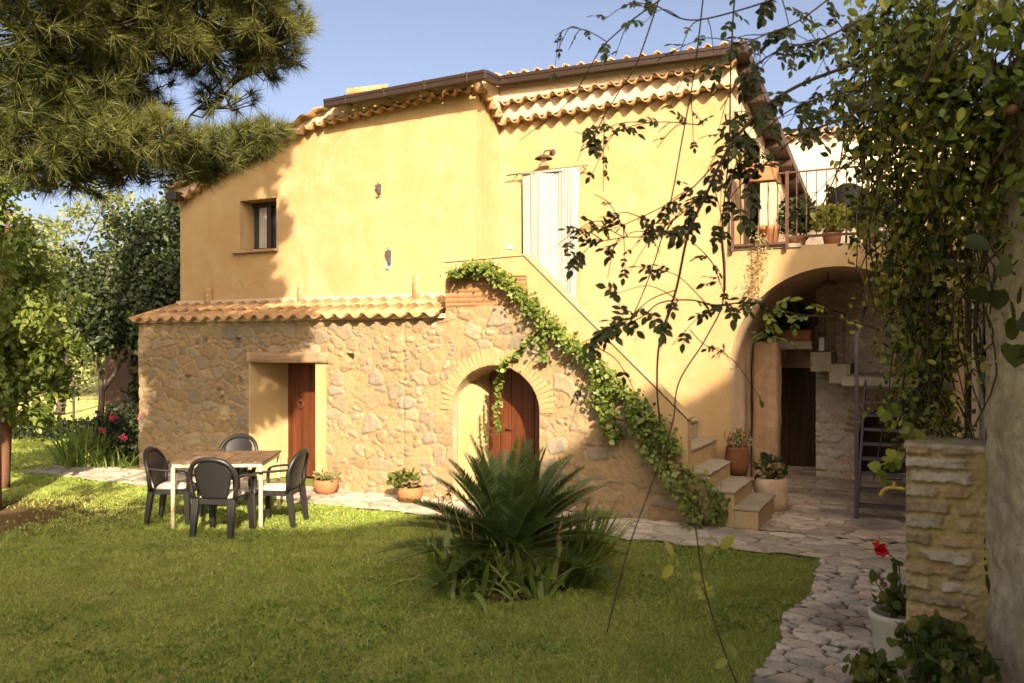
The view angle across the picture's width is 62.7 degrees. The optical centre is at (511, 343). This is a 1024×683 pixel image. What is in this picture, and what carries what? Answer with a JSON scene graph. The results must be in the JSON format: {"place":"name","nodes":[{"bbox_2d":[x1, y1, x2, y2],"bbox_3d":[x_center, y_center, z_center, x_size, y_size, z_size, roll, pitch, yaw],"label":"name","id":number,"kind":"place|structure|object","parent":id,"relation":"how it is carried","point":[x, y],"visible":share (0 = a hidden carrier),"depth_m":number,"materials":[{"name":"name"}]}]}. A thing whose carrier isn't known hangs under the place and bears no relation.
{"place":"outdoors","nodes":[
{"label":"outdoors","id":0,"kind":"place"},
{"bbox_2d":[18,352,104,420],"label":"field","id":1,"kind":"structure","parent":0,"point":[84,410],"depth_m":28.27,"materials":[{"name":"yellow plant"}]},
{"bbox_2d":[19,373,98,418],"bbox_3d":[-9.000,1.450,22.995,10.068,1.300,0.078,0,0,0],"label":"wire fence","id":2,"kind":"object","parent":1,"relation":"on","point":[73,404],"visible":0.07,"depth_m":22.97,"materials":[{"name":"brown metal"}]},
{"bbox_2d":[5,241,175,396],"bbox_3d":[-18.668,-1.144,34.190,15.434,7.322,5.931,0,0,0],"label":"tree","id":3,"kind":"object","parent":1,"relation":"on","point":[91,373],"visible":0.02,"depth_m":33.32,"materials":[{"name":"green plant"}]},
{"bbox_2d":[4,182,179,414],"bbox_3d":[-12.055,-1.345,24.482,7.412,6.935,3.323,0,0,0],"label":"olive tree","id":4,"kind":"object","parent":1,"relation":"on","point":[79,213],"visible":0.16,"depth_m":24.36,"materials":[{"name":"green plant"}]},
{"bbox_2d":[0,422,905,682],"bbox_3d":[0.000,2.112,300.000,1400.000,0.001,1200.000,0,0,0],"label":"lawn","id":5,"kind":"structure","parent":0,"point":[25,512],"depth_m":6.78,"materials":[{"name":"green plant"}]},
{"bbox_2d":[0,174,113,488],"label":"laurel tree","id":6,"kind":"object","parent":5,"relation":"on","point":[36,358],"visible":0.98,"depth_m":12.09,"materials":[{"name":"green plant"}]},
{"bbox_2d":[12,413,138,444],"bbox_3d":[-11.233,1.858,18.540,9.028,0.640,3.665,0,0,0],"label":"hedge","id":7,"kind":"object","parent":5,"relation":"on","point":[21,431],"visible":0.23,"depth_m":18.27,"materials":[{"name":"green plant"}]},
{"bbox_2d":[34,415,135,468],"bbox_3d":[-7.382,1.646,14.390,1.833,0.908,2.157,0,0,0],"label":"iris clump","id":8,"kind":"object","parent":5,"relation":"on","point":[75,456],"visible":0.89,"depth_m":14.29,"materials":[{"name":"green plant"}]},
{"bbox_2d":[18,205,179,426],"bbox_3d":[-8.589,-0.511,18.758,3.926,5.250,2.898,0,0,0],"label":"dark tree","id":9,"kind":"object","parent":5,"relation":"on","point":[109,320],"visible":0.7,"depth_m":18.24,"materials":[{"name":"green plant"}]},
{"bbox_2d":[79,443,138,468],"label":"grass tuft","id":10,"kind":"object","parent":5,"relation":"on","point":[113,460],"visible":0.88,"depth_m":14.39,"materials":[{"name":"green plant"}]},
{"bbox_2d":[88,398,139,462],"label":"rose bush","id":11,"kind":"object","parent":5,"relation":"on","point":[125,437],"visible":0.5,"depth_m":14.77,"materials":[{"name":"green plant"}]},
{"bbox_2d":[96,329,139,425],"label":"shed","id":12,"kind":"structure","parent":5,"relation":"on","point":[113,392],"depth_m":21.33,"materials":[{"name":"brown wood"}]},
{"bbox_2d":[111,170,192,411],"bbox_3d":[-7.924,-1.066,19.616,2.499,6.348,2.412,0,0,0],"label":"dark tree","id":13,"kind":"object","parent":5,"relation":"on","point":[171,208],"visible":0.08,"depth_m":19.18,"materials":[{"name":"green plant"}]},
{"bbox_2d":[0,0,327,510],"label":"pine tree","id":14,"kind":"object","parent":5,"relation":"on","point":[52,72],"visible":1,"depth_m":6.99,"materials":[{"name":"green plant"}]},
{"bbox_2d":[143,447,204,525],"bbox_3d":[-4.024,1.660,9.948,0.594,0.880,0.602,0,0,-2],"label":"plastic armchair","id":15,"kind":"object","parent":5,"relation":"on","point":[156,463],"visible":0.73,"depth_m":9.74,"materials":[{"name":"black plastic"}]},
{"bbox_2d":[156,480,195,488],"bbox_3d":[-3.980,1.659,9.950,0.370,0.058,0.380,0,0,-2],"label":"seat cushion","id":16,"kind":"object","parent":15,"relation":"on","point":[180,484],"visible":0.69,"depth_m":9.80,"materials":[{"name":"fabric"}]},
{"bbox_2d":[187,457,257,538],"bbox_3d":[-3.226,1.660,9.317,0.602,0.880,0.594,0,0,8],"label":"plastic armchair","id":17,"kind":"object","parent":5,"relation":"on","point":[212,475],"visible":1,"depth_m":9.12,"materials":[{"name":"black plastic"}]},
{"bbox_2d":[200,489,245,498],"bbox_3d":[-3.220,1.659,9.360,0.380,0.058,0.370,0,0,8],"label":"seat cushion","id":18,"kind":"object","parent":17,"relation":"on","point":[240,492],"visible":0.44,"depth_m":9.35,"materials":[{"name":"fabric"}]},
{"bbox_2d":[170,450,280,528],"bbox_3d":[-3.400,1.721,10.080,1.036,0.758,1.040,0,0,-4],"label":"garden table","id":19,"kind":"object","parent":5,"relation":"on","point":[260,459],"visible":0.83,"depth_m":9.79,"materials":[{"name":"brown wood"}]},
{"bbox_2d":[204,434,258,507],"bbox_3d":[-3.711,1.660,11.093,0.602,0.880,0.594,0,0,12],"label":"plastic armchair","id":20,"kind":"object","parent":5,"relation":"on","point":[240,442],"visible":0.42,"depth_m":11.31,"materials":[{"name":"black plastic"}]},
{"bbox_2d":[248,448,309,527],"bbox_3d":[-2.697,1.660,9.855,0.594,0.880,0.602,0,0,6],"label":"plastic armchair","id":21,"kind":"object","parent":5,"relation":"on","point":[295,470],"visible":0.77,"depth_m":9.72,"materials":[{"name":"black plastic"}]},
{"bbox_2d":[263,481,285,490],"bbox_3d":[-2.740,1.659,9.860,0.370,0.058,0.380,0,0,6],"label":"seat cushion","id":22,"kind":"object","parent":21,"relation":"on","point":[277,486],"visible":0.73,"depth_m":9.71,"materials":[{"name":"fabric"}]},
{"bbox_2d":[0,510,746,682],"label":"fallen leaves","id":23,"kind":"object","parent":5,"relation":"on","point":[183,667],"visible":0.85,"depth_m":6.84,"materials":[{"name":"brown plant"}]},
{"bbox_2d":[0,436,804,682],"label":"lawn clover","id":24,"kind":"object","parent":5,"relation":"on","point":[214,626],"visible":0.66,"depth_m":6.03,"materials":[{"name":"green plant"}]},
{"bbox_2d":[470,567,573,600],"bbox_3d":[-0.023,2.094,7.493,1.141,0.001,1.137,0,0,44],"label":"soil bed","id":25,"kind":"object","parent":5,"relation":"on","point":[500,595],"visible":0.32,"depth_m":6.99,"materials":[{"name":"brown soil"}]},
{"bbox_2d":[384,514,523,616],"bbox_3d":[-0.499,1.782,7.084,1.262,0.654,1.519,0,0,0],"label":"strap leaf plant","id":26,"kind":"object","parent":25,"relation":"on","point":[463,585],"visible":0.79,"depth_m":7.04,"materials":[{"name":"green plant"}]},
{"bbox_2d":[434,485,563,592],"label":"flower stalks","id":27,"kind":"object","parent":25,"relation":"on","point":[474,512],"visible":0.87,"depth_m":7.11,"materials":[{"name":"green plant"}]},
{"bbox_2d":[371,435,630,601],"bbox_3d":[-0.098,1.442,7.544,2.344,1.316,2.303,0,0,0],"label":"cycad","id":28,"kind":"object","parent":25,"relation":"on","point":[512,513],"visible":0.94,"depth_m":7.28,"materials":[{"name":"green plant"}]},
{"bbox_2d":[469,532,591,600],"bbox_3d":[0.092,1.851,7.168,1.024,0.498,0.894,0,0,-22],"label":"lily clump","id":29,"kind":"object","parent":25,"relation":"on","point":[524,572],"visible":0.88,"depth_m":7.02,"materials":[{"name":"green plant"}]},
{"bbox_2d":[554,494,666,588],"bbox_3d":[0.899,1.636,7.468,1.085,0.928,1.252,0,0,23],"label":"iris clump","id":30,"kind":"object","parent":25,"relation":"on","point":[590,550],"visible":0.7,"depth_m":7.33,"materials":[{"name":"green plant"}]},
{"bbox_2d":[128,40,975,529],"bbox_3d":[1.789,-0.976,14.882,13.650,6.192,9.171,0,0,27],"label":"farmhouse","id":31,"kind":"object","parent":5,"relation":"on","point":[358,366],"visible":0.73,"depth_m":12.10,"materials":[{"name":"paint"}]},
{"bbox_2d":[204,288,211,302],"bbox_3d":[-5.209,-0.761,14.342,0.170,0.394,0.085,0,0,27],"label":"tile wall light","id":32,"kind":"object","parent":31,"relation":"attached to","point":[208,295],"visible":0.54,"depth_m":14.32,"materials":[{"name":"ceramic"}]},
{"bbox_2d":[231,197,278,253],"bbox_3d":[-4.193,-1.955,14.053,0.976,0.880,0.416,0,0,27],"label":"window","id":33,"kind":"structure","parent":31,"relation":"in","point":[258,217],"depth_m":14.20,"materials":[{"name":"yellow paint"}]},
{"bbox_2d":[297,282,304,300],"bbox_3d":[-3.389,-0.776,13.423,0.170,0.434,0.085,0,0,27],"label":"tile wall light","id":34,"kind":"object","parent":31,"relation":"attached to","point":[301,291],"visible":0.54,"depth_m":13.40,"materials":[{"name":"ceramic"}]},
{"bbox_2d":[288,363,314,477],"bbox_3d":[-3.047,1.192,13.106,1.096,1.816,0.120,0,0,27],"label":"door","id":35,"kind":"structure","parent":31,"relation":"in","point":[301,376],"depth_m":13.21,"materials":[{"name":"brown wood"}]},
{"bbox_2d":[375,183,381,196],"bbox_3d":[-2.046,-2.354,12.786,0.110,0.234,0.070,0,0,27],"label":"wall fitting","id":36,"kind":"object","parent":31,"relation":"attached to","point":[378,186],"depth_m":12.77,"materials":[{"name":"yellow paint"}]},
{"bbox_2d":[384,248,391,268],"bbox_3d":[-1.882,-1.297,12.703,0.110,0.325,0.070,0,0,27],"label":"wall fitting","id":37,"kind":"object","parent":31,"relation":"attached to","point":[388,253],"depth_m":12.68,"materials":[{"name":"grey paint"}]},
{"bbox_2d":[412,275,421,299],"bbox_3d":[-1.422,-0.800,12.429,0.170,0.446,0.085,0,0,27],"label":"tile wall light","id":38,"kind":"object","parent":31,"relation":"attached to","point":[417,289],"visible":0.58,"depth_m":12.40,"materials":[{"name":"ceramic"}]},
{"bbox_2d":[489,367,539,494],"bbox_3d":[0.150,1.185,11.412,1.043,1.830,0.124,0,0,27],"label":"door","id":39,"kind":"structure","parent":31,"relation":"in","point":[520,414],"depth_m":11.46,"materials":[{"name":"brown wood"}]},
{"bbox_2d":[535,149,555,162],"bbox_3d":[0.480,-2.735,12.180,0.260,0.255,0.365,0,0,27],"label":"wall lamp","id":40,"kind":"object","parent":31,"relation":"attached to","point":[543,158],"visible":1,"depth_m":12.16,"materials":[{"name":"metal"}]},
{"bbox_2d":[507,164,587,175],"bbox_3d":[0.524,-2.524,12.255,1.292,0.052,0.121,0,0,27],"label":"curtain rod","id":41,"kind":"object","parent":31,"relation":"attached to","point":[516,174],"visible":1,"depth_m":12.13,"materials":[{"name":"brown wood"}]},
{"bbox_2d":[521,167,580,298],"bbox_3d":[0.555,-1.443,12.184,0.929,2.167,0.056,0,0,27],"label":"curtain","id":42,"kind":"object","parent":41,"relation":"hanging from","point":[550,203],"visible":0.66,"depth_m":12.18,"materials":[{"name":"white fabric"}]},
{"bbox_2d":[440,257,730,531],"bbox_3d":[0.754,0.490,10.233,3.683,3.226,0.676,0,0,31],"label":"ivy","id":43,"kind":"object","parent":31,"relation":"attached to","point":[635,409],"visible":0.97,"depth_m":10.02,"materials":[{"name":"green plant"}]},
{"bbox_2d":[723,427,753,475],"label":"potted plant","id":44,"kind":"object","parent":31,"relation":"on","point":[738,455],"visible":1,"depth_m":10.63,"materials":[{"name":"ceramic"}]},
{"bbox_2d":[744,147,748,243],"bbox_3d":[3.360,-2.155,12.476,0.070,1.790,1.450,0,0,27],"label":"terrace door","id":45,"kind":"structure","parent":31,"relation":"in","point":[746,241],"depth_m":12.84,"materials":[{"name":"brown wood"}]},
{"bbox_2d":[745,154,779,183],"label":"potted plant","id":46,"kind":"object","parent":31,"relation":"attached to","point":[767,175],"visible":0.44,"depth_m":10.75,"materials":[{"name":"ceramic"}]},
{"bbox_2d":[745,187,780,307],"bbox_3d":[3.253,-1.264,10.934,0.368,1.593,0.582,0,0,40],"label":"potted plant","id":47,"kind":"object","parent":31,"relation":"on","point":[763,233],"visible":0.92,"depth_m":10.88,"materials":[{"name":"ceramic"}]},
{"bbox_2d":[771,302,818,340],"bbox_3d":[4.250,-0.345,12.714,0.501,0.591,0.679,0,0,-34],"label":"trough planter","id":48,"kind":"object","parent":31,"relation":"on","point":[803,335],"visible":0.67,"depth_m":12.60,"materials":[{"name":"ceramic"}]},
{"bbox_2d":[776,195,819,244],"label":"potted plant","id":49,"kind":"object","parent":31,"relation":"on","point":[792,224],"visible":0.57,"depth_m":11.39,"materials":[{"name":"green plant"}]},
{"bbox_2d":[795,205,825,235],"bbox_3d":[4.183,-1.565,11.595,0.500,0.610,0.500,0,0,27],"label":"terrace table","id":50,"kind":"object","parent":31,"relation":"on","point":[810,208],"visible":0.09,"depth_m":11.48,"materials":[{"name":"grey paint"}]},
{"bbox_2d":[818,333,824,351],"bbox_3d":[4.631,-0.025,12.556,0.100,0.290,0.100,0,0,27],"label":"lantern","id":51,"kind":"object","parent":31,"relation":"on","point":[821,344],"visible":0.86,"depth_m":12.52,"materials":[{"name":"grey glass"}]},
{"bbox_2d":[809,202,855,243],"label":"potted plant","id":52,"kind":"object","parent":31,"relation":"on","point":[831,218],"visible":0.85,"depth_m":10.98,"materials":[{"name":"green plant"}]},
{"bbox_2d":[825,183,862,242],"bbox_3d":[4.673,-1.748,11.684,0.620,0.984,0.620,0,0,27],"label":"barbecue","id":53,"kind":"object","parent":31,"relation":"on","point":[840,196],"visible":0.23,"depth_m":11.49,"materials":[{"name":"black paint"}]},
{"bbox_2d":[847,189,894,241],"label":"potted plant","id":54,"kind":"object","parent":31,"relation":"on","point":[858,209],"visible":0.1,"depth_m":10.85,"materials":[{"name":"green plant"}]},
{"bbox_2d":[847,229,963,381],"bbox_3d":[4.854,-0.444,9.970,1.636,2.051,0.270,0,0,27],"label":"dry creeper","id":55,"kind":"object","parent":31,"relation":"hanging from","point":[889,310],"visible":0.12,"depth_m":10.15,"materials":[{"name":"brown plant"}]},
{"bbox_2d":[750,124,973,244],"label":"neighbour house","id":56,"kind":"structure","parent":5,"relation":"on","point":[812,158],"depth_m":17.33,"materials":[{"name":"white paint"}]},
{"bbox_2d":[855,306,930,518],"bbox_3d":[4.771,0.811,10.471,0.814,2.653,1.451,0,0,27],"label":"metal stair","id":57,"kind":"object","parent":5,"relation":"on","point":[859,458],"visible":0.5,"depth_m":10.16,"materials":[{"name":"grey metal"}]},
{"bbox_2d":[964,55,1023,682],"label":"garden wall","id":58,"kind":"structure","parent":5,"relation":"on","point":[1000,432],"depth_m":3.90,"materials":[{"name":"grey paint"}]},
{"bbox_2d":[520,0,1023,682],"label":"climbing vine","id":59,"kind":"object","parent":58,"relation":"attached to","point":[920,68],"visible":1,"depth_m":3.79,"materials":[{"name":"green plant"}]},
{"bbox_2d":[17,464,905,570],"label":"pavement","id":60,"kind":"structure","parent":0,"point":[813,545],"depth_m":9.38,"materials":[{"name":"stone"}]},
{"bbox_2d":[312,468,341,494],"bbox_3d":[-2.605,1.917,11.758,0.414,0.367,0.403,0,0,0],"label":"flower pot","id":61,"kind":"object","parent":60,"relation":"on","point":[323,483],"visible":0.95,"depth_m":11.65,"materials":[{"name":"ceramic"}]},
{"bbox_2d":[386,468,424,502],"bbox_3d":[-1.405,1.854,11.099,0.521,0.493,0.385,0,0,0],"label":"flower pot","id":62,"kind":"object","parent":60,"relation":"on","point":[411,487],"visible":0.98,"depth_m":10.99,"materials":[{"name":"ceramic"}]},
{"bbox_2d":[0,0,1023,338],"label":"sky","id":63,"kind":"structure","parent":0,"point":[367,42],"materials":[{"name":"blue"}]},
{"bbox_2d":[752,557,905,682],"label":"path","id":64,"kind":"structure","parent":0,"point":[826,631],"depth_m":6.17,"materials":[{"name":"stone"}]},
{"bbox_2d":[841,647,907,682],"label":"geranium","id":65,"kind":"object","parent":64,"relation":"on","point":[866,666],"visible":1,"depth_m":3.83,"materials":[{"name":"green plant"}]},
{"bbox_2d":[868,541,905,682],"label":"flower pot","id":66,"kind":"object","parent":64,"relation":"on","point":[883,616],"visible":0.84,"depth_m":4.50,"materials":[{"name":"white ceramic"}]},
{"bbox_2d":[886,609,979,682],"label":"geranium","id":67,"kind":"object","parent":64,"relation":"on","point":[925,629],"visible":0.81,"depth_m":3.91,"materials":[{"name":"green plant"}]},
{"bbox_2d":[904,435,989,682],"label":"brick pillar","id":68,"kind":"structure","parent":64,"relation":"on","point":[947,486],"depth_m":4.21,"materials":[{"name":"beige stone"}]},
{"bbox_2d":[879,477,905,496],"bbox_3d":[1.981,0.749,4.375,0.131,0.100,0.060,0,0,27],"label":"garden tap","id":69,"kind":"object","parent":68,"relation":"attached to","point":[893,486],"visible":0.98,"depth_m":4.37,"materials":[{"name":"yellow metal"}]},
{"bbox_2d":[929,641,1003,682],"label":"geranium","id":70,"kind":"object","parent":64,"relation":"on","point":[956,665],"visible":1,"depth_m":3.71,"materials":[{"name":"green plant"}]},
{"bbox_2d":[752,465,905,543],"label":"passage paving","id":71,"kind":"structure","parent":0,"point":[822,506],"depth_m":10.46,"materials":[{"name":"stone"}]},
{"bbox_2d":[751,452,788,511],"bbox_3d":[3.297,1.733,10.703,0.460,0.735,0.536,0,0,27],"label":"stone planter","id":72,"kind":"object","parent":71,"relation":"on","point":[770,478],"visible":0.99,"depth_m":10.54,"materials":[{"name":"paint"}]}
]}

